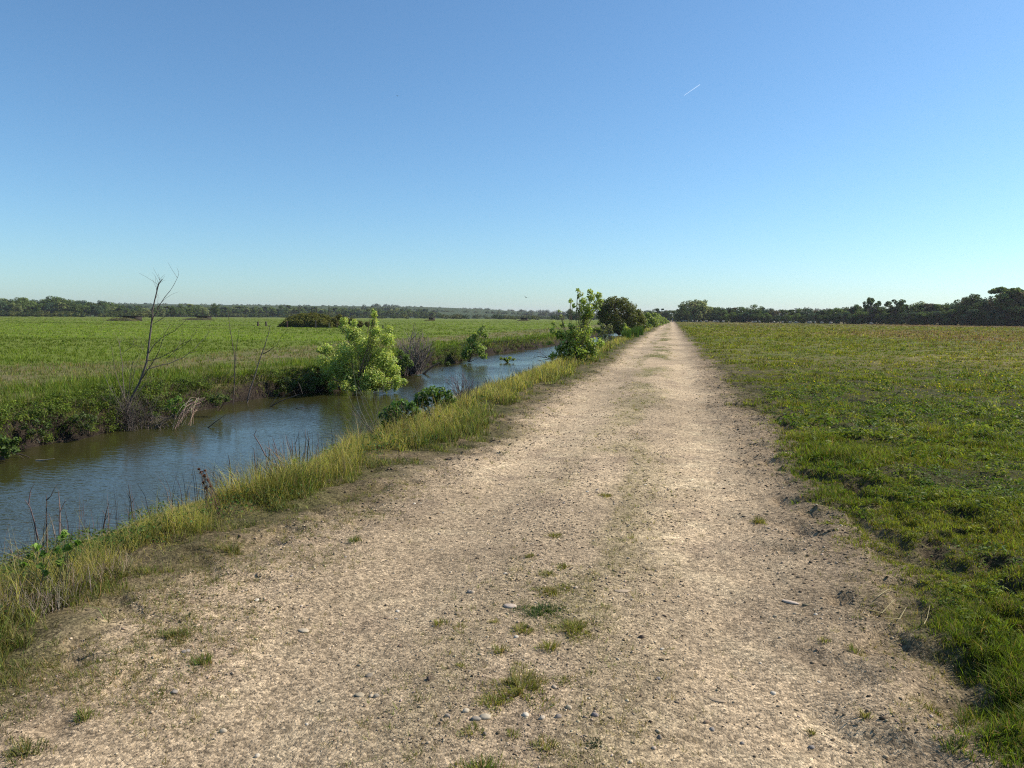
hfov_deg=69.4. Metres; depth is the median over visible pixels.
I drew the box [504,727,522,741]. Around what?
grass tuft
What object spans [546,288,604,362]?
young tree
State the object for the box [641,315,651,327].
leafy bush
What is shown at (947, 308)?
broadleaf tree
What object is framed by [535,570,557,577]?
grass tuft
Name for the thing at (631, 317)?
willow bush
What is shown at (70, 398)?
bank scrub
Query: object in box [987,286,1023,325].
open crowned tree
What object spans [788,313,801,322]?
bushy tree
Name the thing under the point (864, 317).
bushy tree
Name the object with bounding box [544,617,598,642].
grass tuft
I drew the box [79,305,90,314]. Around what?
broadleaf tree
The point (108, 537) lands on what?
verge herbs
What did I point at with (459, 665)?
grass tuft
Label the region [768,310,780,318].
broadleaf tree
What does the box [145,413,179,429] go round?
brushwood
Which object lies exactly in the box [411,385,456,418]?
elder bush
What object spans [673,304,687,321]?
broadleaf tree
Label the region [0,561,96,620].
grass
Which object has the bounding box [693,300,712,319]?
broadleaf tree
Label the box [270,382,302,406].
fallen branch
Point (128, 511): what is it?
verge stalks
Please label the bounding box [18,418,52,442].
bramble
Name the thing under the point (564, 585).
grass tuft
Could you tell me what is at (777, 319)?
bushy tree
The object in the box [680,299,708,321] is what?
broadleaf tree
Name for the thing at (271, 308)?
broadleaf tree
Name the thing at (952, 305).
bushy tree
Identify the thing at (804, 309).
broadleaf tree
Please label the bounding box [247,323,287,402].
dead sapling
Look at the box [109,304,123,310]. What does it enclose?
broadleaf tree
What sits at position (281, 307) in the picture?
bushy tree
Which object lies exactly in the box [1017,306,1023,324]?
bushy tree
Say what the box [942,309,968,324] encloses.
bushy tree
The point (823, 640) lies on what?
grass tuft
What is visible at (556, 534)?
grass tuft
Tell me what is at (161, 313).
poplar tree
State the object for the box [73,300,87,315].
bushy tree
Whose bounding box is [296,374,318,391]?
bramble
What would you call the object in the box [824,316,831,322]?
bushy tree
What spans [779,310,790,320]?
broadleaf tree
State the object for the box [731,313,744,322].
bushy tree
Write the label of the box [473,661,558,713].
grass tuft
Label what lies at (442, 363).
bramble
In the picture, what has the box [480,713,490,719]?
stone
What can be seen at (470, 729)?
grass tuft
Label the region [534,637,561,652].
grass tuft
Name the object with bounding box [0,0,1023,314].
sky
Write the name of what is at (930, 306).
poplar tree
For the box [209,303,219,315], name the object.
broadleaf tree
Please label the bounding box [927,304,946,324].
broadleaf tree
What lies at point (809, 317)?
bushy tree
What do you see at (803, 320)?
bushy tree
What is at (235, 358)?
dead sapling
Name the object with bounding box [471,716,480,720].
stone
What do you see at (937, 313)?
bushy tree
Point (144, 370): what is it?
bare tree
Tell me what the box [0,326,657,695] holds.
verge grass
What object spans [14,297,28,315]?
bushy tree
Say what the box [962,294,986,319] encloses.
broadleaf tree
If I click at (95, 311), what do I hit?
bushy tree
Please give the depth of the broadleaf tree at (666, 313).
386.97 m
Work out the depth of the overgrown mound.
100.73 m
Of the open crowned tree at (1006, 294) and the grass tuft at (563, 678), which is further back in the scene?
the open crowned tree at (1006, 294)
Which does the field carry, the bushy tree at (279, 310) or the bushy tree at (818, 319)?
the bushy tree at (279, 310)
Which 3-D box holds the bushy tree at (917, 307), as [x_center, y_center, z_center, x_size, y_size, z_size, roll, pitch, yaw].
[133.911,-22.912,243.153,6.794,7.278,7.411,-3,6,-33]
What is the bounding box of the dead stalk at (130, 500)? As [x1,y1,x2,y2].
[126,485,137,513]
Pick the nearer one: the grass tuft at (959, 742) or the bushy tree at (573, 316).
the grass tuft at (959, 742)
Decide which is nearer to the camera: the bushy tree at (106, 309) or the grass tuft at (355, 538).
the grass tuft at (355, 538)
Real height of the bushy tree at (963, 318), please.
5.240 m
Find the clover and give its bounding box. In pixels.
[788,365,1023,672]
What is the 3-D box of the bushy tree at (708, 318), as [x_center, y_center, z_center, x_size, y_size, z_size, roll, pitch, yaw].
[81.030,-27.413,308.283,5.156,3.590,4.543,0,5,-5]
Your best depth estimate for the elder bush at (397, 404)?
10.51 m
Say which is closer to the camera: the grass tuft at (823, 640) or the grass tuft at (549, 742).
the grass tuft at (549, 742)
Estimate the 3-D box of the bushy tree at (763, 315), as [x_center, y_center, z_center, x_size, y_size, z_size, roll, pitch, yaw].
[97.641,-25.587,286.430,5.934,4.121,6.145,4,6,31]
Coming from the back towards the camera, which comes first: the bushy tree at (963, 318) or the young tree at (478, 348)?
the bushy tree at (963, 318)
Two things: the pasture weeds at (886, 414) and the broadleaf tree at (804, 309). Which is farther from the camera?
the broadleaf tree at (804, 309)
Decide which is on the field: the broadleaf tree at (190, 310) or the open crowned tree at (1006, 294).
the broadleaf tree at (190, 310)
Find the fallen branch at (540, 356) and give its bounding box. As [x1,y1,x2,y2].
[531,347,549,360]
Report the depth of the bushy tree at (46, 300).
477.70 m
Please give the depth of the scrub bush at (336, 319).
99.31 m
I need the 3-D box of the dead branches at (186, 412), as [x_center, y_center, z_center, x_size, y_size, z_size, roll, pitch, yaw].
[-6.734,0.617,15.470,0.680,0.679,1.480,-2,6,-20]
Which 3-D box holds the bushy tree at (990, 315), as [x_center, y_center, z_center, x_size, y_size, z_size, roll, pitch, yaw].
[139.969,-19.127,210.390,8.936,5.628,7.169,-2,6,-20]
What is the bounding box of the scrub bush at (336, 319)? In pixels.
[331,314,369,327]
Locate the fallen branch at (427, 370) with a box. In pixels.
[422,362,439,373]
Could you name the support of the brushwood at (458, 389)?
on the ground at (80, 628)
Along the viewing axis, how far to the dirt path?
3.90 m
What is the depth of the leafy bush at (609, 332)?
49.61 m
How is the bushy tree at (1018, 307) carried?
on the meadow
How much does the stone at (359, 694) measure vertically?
0.012 m
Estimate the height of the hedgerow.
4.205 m
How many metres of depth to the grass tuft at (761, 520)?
6.06 m
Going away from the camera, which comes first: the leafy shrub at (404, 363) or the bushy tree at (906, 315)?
the leafy shrub at (404, 363)
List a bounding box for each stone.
[219,728,226,732]
[298,628,308,632]
[355,692,364,696]
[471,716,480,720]
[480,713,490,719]
[504,603,516,607]
[614,589,630,592]
[710,697,725,702]
[782,599,798,604]
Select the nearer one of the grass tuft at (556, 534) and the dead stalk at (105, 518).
the grass tuft at (556, 534)
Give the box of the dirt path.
[0,321,1023,767]
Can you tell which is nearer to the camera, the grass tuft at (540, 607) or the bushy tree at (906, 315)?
the grass tuft at (540, 607)
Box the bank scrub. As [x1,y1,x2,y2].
[0,336,553,448]
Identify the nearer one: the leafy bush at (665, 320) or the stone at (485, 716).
the stone at (485, 716)
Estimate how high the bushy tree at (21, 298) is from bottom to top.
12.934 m
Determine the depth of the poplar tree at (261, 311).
622.33 m
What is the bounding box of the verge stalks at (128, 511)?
[0,358,562,578]
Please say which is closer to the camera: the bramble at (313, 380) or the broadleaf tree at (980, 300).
the bramble at (313, 380)
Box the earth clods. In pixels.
[8,358,1019,767]
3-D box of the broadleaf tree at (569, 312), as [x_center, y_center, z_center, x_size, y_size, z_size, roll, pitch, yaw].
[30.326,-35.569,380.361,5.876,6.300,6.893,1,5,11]
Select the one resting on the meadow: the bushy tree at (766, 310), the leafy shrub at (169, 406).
the bushy tree at (766, 310)
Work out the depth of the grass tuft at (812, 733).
3.03 m
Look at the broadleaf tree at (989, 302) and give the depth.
215.85 m
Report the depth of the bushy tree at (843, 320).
258.14 m
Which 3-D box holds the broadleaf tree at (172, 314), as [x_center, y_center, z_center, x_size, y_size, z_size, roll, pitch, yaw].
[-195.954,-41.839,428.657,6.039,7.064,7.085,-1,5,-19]
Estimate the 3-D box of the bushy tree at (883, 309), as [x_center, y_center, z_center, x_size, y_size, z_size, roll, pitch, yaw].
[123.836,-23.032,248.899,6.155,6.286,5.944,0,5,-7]
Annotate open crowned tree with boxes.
[862,297,881,321]
[884,299,905,324]
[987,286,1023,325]
[1009,291,1023,305]
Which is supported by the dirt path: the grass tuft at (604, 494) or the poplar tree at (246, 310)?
the grass tuft at (604, 494)
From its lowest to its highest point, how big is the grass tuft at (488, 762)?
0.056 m
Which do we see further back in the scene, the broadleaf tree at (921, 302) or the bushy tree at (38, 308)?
the bushy tree at (38, 308)
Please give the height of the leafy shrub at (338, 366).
2.692 m
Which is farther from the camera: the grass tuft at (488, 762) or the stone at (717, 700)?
the stone at (717, 700)
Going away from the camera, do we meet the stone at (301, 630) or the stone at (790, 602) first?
the stone at (301, 630)
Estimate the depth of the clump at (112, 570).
4.59 m
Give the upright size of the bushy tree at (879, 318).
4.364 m
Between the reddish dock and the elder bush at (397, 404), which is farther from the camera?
the elder bush at (397, 404)
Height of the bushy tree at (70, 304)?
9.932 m
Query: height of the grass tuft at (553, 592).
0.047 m
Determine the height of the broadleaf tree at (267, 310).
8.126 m
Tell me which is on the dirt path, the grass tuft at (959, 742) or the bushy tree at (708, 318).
the grass tuft at (959, 742)
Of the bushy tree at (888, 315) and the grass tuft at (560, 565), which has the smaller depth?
the grass tuft at (560, 565)
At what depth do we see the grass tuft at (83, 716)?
3.00 m
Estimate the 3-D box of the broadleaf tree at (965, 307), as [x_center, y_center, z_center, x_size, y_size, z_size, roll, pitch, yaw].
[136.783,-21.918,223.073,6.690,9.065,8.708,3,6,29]
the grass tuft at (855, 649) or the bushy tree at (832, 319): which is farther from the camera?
the bushy tree at (832, 319)
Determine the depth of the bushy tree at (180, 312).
555.78 m
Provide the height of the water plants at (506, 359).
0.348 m
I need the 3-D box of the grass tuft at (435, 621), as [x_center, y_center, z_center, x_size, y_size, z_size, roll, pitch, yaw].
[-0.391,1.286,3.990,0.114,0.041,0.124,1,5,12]
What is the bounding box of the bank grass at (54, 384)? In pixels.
[0,324,622,437]
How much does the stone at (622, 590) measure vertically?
0.010 m
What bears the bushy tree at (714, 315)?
on the meadow
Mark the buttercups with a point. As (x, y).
(911, 376)
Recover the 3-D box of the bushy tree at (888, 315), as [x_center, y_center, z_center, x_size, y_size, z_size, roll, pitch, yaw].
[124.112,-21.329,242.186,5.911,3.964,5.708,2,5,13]
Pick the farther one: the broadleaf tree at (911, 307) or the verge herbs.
the broadleaf tree at (911, 307)
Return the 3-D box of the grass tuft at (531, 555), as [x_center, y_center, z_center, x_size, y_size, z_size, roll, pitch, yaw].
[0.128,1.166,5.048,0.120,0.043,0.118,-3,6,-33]
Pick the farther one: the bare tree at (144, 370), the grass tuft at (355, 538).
the bare tree at (144, 370)
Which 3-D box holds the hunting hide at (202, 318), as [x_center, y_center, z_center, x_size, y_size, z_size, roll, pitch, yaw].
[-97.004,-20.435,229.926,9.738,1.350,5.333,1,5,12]
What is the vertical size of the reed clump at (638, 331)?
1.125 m
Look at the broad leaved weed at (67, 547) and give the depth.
4.18 m
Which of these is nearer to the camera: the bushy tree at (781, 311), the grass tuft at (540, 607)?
the grass tuft at (540, 607)
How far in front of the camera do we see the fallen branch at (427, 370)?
29.85 m
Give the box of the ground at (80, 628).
[0,320,1023,767]
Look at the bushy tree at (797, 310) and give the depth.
285.44 m
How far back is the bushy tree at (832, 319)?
259.96 m
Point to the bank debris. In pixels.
(252, 377)
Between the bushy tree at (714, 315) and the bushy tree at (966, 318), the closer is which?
the bushy tree at (966, 318)
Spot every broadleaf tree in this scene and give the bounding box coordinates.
[0,301,9,311]
[1,298,16,309]
[22,302,36,315]
[49,297,70,307]
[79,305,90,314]
[81,302,95,316]
[106,306,115,313]
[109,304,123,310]
[168,306,177,316]
[185,307,197,316]
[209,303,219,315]
[264,308,269,315]
[269,306,276,315]
[565,309,575,319]
[663,310,672,319]
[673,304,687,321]
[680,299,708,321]
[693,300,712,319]
[737,307,747,322]
[746,304,763,318]
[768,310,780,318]
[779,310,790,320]
[796,308,808,319]
[825,309,836,323]
[851,304,861,316]
[905,304,924,318]
[909,301,925,310]
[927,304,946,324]
[941,303,954,310]
[953,296,974,315]
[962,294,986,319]
[977,298,993,309]
[987,293,1001,314]
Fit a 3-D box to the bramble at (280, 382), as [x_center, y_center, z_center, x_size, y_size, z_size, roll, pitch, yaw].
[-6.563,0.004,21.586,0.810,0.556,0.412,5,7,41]
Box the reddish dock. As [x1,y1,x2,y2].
[197,468,221,515]
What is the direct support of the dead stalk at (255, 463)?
on the ground at (80, 628)
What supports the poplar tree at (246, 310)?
on the field
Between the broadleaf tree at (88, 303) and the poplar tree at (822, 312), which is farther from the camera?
the broadleaf tree at (88, 303)
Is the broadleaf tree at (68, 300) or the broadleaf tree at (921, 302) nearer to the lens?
the broadleaf tree at (921, 302)
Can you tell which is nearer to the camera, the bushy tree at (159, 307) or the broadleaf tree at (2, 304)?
the broadleaf tree at (2, 304)
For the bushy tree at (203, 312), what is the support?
on the field
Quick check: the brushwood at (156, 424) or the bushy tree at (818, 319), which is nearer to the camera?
the brushwood at (156, 424)
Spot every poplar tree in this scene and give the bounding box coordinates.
[54,302,69,312]
[159,309,164,316]
[243,308,250,313]
[256,308,264,315]
[815,310,825,319]
[923,303,940,324]
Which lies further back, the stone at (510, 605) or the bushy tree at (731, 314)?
the bushy tree at (731, 314)
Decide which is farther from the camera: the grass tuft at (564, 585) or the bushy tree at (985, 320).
the bushy tree at (985, 320)
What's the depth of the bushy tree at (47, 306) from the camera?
455.20 m
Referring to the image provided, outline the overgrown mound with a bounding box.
[277,312,341,327]
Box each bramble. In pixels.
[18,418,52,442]
[69,411,97,433]
[207,391,231,410]
[276,376,297,392]
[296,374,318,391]
[431,358,450,370]
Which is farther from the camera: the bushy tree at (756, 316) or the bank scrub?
the bushy tree at (756, 316)
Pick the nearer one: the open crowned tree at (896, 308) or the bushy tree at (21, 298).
the open crowned tree at (896, 308)
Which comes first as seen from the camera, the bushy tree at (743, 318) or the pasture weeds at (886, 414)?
the pasture weeds at (886, 414)
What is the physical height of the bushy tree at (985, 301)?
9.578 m
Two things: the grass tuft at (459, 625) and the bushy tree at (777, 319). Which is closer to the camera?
the grass tuft at (459, 625)
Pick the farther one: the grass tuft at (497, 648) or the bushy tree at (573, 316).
the bushy tree at (573, 316)
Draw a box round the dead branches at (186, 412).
[172,397,205,429]
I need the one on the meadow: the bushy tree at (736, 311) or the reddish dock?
the bushy tree at (736, 311)
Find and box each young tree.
[460,323,488,361]
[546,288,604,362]
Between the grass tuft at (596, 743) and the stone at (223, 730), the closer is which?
the grass tuft at (596, 743)
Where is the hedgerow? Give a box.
[0,310,599,319]
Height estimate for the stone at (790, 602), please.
0.014 m
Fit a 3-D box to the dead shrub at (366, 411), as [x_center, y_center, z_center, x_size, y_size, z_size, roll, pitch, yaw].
[-2.526,0.291,12.611,0.870,1.268,0.626,3,6,23]
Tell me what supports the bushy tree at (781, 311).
on the meadow
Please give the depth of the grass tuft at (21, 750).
2.75 m
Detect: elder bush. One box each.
[378,398,420,429]
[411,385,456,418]
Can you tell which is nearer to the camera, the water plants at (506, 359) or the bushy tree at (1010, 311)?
the water plants at (506, 359)
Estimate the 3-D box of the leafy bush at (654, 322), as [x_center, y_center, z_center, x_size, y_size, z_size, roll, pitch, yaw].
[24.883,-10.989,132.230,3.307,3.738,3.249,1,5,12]
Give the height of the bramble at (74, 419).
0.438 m
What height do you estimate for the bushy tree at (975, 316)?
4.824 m
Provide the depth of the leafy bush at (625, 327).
71.00 m
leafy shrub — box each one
[164,394,185,418]
[308,308,406,393]
[396,349,413,375]
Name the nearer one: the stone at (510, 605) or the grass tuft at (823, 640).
the grass tuft at (823, 640)
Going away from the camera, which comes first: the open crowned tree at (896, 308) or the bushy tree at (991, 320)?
the bushy tree at (991, 320)
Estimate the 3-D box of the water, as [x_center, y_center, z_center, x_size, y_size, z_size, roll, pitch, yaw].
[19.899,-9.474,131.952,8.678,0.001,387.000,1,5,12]
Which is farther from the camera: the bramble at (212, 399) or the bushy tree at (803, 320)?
the bushy tree at (803, 320)
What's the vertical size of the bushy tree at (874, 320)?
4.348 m
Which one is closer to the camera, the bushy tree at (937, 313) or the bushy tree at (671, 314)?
the bushy tree at (937, 313)
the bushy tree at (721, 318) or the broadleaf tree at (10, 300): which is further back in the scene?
the broadleaf tree at (10, 300)
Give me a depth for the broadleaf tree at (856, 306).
262.61 m
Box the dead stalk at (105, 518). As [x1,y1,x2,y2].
[102,503,109,529]
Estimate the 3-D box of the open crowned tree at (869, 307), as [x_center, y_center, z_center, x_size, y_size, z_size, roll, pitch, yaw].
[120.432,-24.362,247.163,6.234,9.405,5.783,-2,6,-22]
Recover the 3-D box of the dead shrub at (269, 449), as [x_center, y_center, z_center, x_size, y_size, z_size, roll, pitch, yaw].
[-2.733,0.805,8.405,0.476,0.561,0.212,4,6,33]
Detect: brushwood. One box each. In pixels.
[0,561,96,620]
[102,388,167,430]
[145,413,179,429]
[394,325,434,374]
[444,369,476,400]
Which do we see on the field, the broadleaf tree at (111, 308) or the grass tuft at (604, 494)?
the broadleaf tree at (111, 308)
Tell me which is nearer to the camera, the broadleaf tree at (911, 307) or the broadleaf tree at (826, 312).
the broadleaf tree at (911, 307)
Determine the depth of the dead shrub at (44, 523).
6.07 m
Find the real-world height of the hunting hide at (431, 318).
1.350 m
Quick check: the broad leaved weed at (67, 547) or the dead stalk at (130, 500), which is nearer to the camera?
the broad leaved weed at (67, 547)
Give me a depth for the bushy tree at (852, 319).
254.90 m
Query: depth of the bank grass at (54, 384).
20.57 m
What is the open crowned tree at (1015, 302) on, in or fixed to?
on the meadow
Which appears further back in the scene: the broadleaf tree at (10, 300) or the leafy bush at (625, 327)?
the broadleaf tree at (10, 300)
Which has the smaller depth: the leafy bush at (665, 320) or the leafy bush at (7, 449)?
the leafy bush at (7, 449)
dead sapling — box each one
[228,314,238,403]
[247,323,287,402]
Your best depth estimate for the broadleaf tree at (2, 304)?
443.53 m
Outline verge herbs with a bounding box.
[0,358,589,616]
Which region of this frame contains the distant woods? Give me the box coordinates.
[91,302,833,320]
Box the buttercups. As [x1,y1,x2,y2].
[767,338,1023,488]
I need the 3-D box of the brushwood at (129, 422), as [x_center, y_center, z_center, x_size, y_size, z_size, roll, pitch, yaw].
[-7.723,0.462,15.028,1.344,0.916,0.772,1,5,12]
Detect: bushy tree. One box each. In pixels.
[8,303,23,311]
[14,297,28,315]
[16,297,37,310]
[34,303,48,312]
[38,296,62,307]
[40,302,55,316]
[62,301,78,316]
[71,304,82,315]
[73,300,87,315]
[89,304,104,316]
[94,300,109,315]
[99,305,110,316]
[156,306,164,316]
[176,307,185,316]
[197,307,207,316]
[275,305,289,316]
[276,308,284,315]
[390,308,399,317]
[570,311,581,320]
[668,310,675,320]
[701,314,711,321]
[711,313,720,320]
[712,307,727,320]
[719,316,727,321]
[724,312,738,322]
[731,307,745,322]
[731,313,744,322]
[740,312,754,322]
[749,313,763,322]
[758,313,771,322]
[761,308,776,322]
[764,315,774,322]
[771,316,780,322]
[776,309,784,322]
[781,315,791,322]
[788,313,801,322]
[790,308,801,322]
[797,314,807,322]
[801,309,813,321]
[805,313,820,323]
[816,315,826,323]
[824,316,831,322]
[829,308,847,322]
[830,315,841,323]
[834,312,851,323]
[845,314,857,323]
[852,311,869,323]
[859,313,870,323]
[864,312,881,323]
[873,312,892,323]
[874,307,886,323]
[882,313,894,324]
[890,313,907,324]
[897,312,918,324]
[907,304,925,324]
[907,314,922,324]
[914,312,930,324]
[921,312,939,324]
[928,311,948,324]
[937,311,958,324]
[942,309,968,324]
[948,302,974,324]
[954,312,975,324]
[958,309,979,325]
[968,310,990,325]
[976,312,990,325]
[982,296,1000,325]
[985,309,1006,325]
[986,308,1018,325]
[994,305,1020,325]
[997,302,1023,325]
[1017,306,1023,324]
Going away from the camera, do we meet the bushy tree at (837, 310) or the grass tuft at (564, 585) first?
the grass tuft at (564, 585)
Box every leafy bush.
[0,435,20,459]
[597,323,613,342]
[621,323,629,337]
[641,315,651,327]
[644,312,659,326]
[651,312,664,325]
[656,313,667,323]
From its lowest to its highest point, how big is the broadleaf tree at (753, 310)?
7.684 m
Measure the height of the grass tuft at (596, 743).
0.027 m
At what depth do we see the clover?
12.62 m
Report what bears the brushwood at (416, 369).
on the ground at (80, 628)
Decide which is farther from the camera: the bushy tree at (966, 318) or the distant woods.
the distant woods
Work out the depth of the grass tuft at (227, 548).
5.05 m
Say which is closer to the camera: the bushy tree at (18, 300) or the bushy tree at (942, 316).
the bushy tree at (942, 316)
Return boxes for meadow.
[675,322,1023,739]
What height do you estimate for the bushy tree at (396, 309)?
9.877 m
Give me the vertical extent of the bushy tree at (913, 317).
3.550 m
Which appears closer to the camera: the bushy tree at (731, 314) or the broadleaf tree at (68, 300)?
the bushy tree at (731, 314)
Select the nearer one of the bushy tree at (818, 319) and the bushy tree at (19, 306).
the bushy tree at (818, 319)
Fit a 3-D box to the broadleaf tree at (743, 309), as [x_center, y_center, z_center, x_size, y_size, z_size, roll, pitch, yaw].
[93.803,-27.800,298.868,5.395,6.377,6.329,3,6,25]
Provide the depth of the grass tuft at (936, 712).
3.15 m
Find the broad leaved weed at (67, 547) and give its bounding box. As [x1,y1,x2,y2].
[19,529,80,598]
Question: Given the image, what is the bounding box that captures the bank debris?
[0,339,537,447]
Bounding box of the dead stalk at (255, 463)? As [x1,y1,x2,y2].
[251,447,260,481]
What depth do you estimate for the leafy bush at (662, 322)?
160.79 m
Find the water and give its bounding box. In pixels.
[0,333,620,567]
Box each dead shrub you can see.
[8,483,65,558]
[254,431,285,476]
[282,431,319,465]
[341,372,390,433]
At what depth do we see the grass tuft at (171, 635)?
3.73 m
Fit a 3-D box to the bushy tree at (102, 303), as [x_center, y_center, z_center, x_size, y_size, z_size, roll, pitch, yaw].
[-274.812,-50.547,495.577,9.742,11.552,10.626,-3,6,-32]
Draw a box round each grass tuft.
[2,732,56,766]
[68,704,104,726]
[144,626,201,646]
[147,686,170,699]
[188,651,212,666]
[212,542,246,556]
[346,534,364,543]
[432,617,448,627]
[448,752,508,767]
[453,621,467,628]
[455,660,468,667]
[456,720,487,738]
[471,688,509,715]
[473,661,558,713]
[487,643,512,654]
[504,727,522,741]
[510,621,533,634]
[512,599,566,622]
[525,551,537,558]
[526,733,560,753]
[531,584,572,597]
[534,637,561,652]
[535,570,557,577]
[544,532,563,538]
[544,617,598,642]
[552,562,570,569]
[552,674,579,687]
[554,582,573,590]
[581,735,607,750]
[598,493,613,497]
[750,516,766,524]
[804,727,816,736]
[817,636,831,642]
[845,641,866,656]
[857,707,874,720]
[925,700,945,719]
[930,731,973,758]
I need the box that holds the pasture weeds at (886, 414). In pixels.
[758,337,1023,661]
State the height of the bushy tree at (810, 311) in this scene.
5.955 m
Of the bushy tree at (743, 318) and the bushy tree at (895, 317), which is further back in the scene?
the bushy tree at (743, 318)
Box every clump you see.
[57,547,142,581]
[621,325,644,338]
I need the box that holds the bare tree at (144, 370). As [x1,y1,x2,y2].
[72,263,210,420]
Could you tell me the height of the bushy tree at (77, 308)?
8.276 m
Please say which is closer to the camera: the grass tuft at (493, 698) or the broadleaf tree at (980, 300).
the grass tuft at (493, 698)
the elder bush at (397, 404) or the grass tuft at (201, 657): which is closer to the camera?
the grass tuft at (201, 657)
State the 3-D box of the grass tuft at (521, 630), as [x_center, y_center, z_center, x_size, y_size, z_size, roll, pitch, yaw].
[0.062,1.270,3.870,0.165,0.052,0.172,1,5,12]
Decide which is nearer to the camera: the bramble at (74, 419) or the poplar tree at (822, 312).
the bramble at (74, 419)
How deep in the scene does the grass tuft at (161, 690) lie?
3.21 m
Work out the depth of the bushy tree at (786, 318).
277.95 m
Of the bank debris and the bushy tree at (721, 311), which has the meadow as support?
the bushy tree at (721, 311)
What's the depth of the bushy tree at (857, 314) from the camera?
251.36 m
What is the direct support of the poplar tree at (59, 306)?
on the field
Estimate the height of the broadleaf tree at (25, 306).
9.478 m
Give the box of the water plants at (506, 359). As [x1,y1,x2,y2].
[499,356,514,362]
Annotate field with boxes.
[0,303,600,367]
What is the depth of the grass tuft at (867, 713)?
3.08 m
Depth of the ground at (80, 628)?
6.04 m
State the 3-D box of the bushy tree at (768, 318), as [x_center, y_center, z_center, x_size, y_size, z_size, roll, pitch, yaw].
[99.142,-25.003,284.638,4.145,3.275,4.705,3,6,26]
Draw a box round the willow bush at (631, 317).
[596,296,647,334]

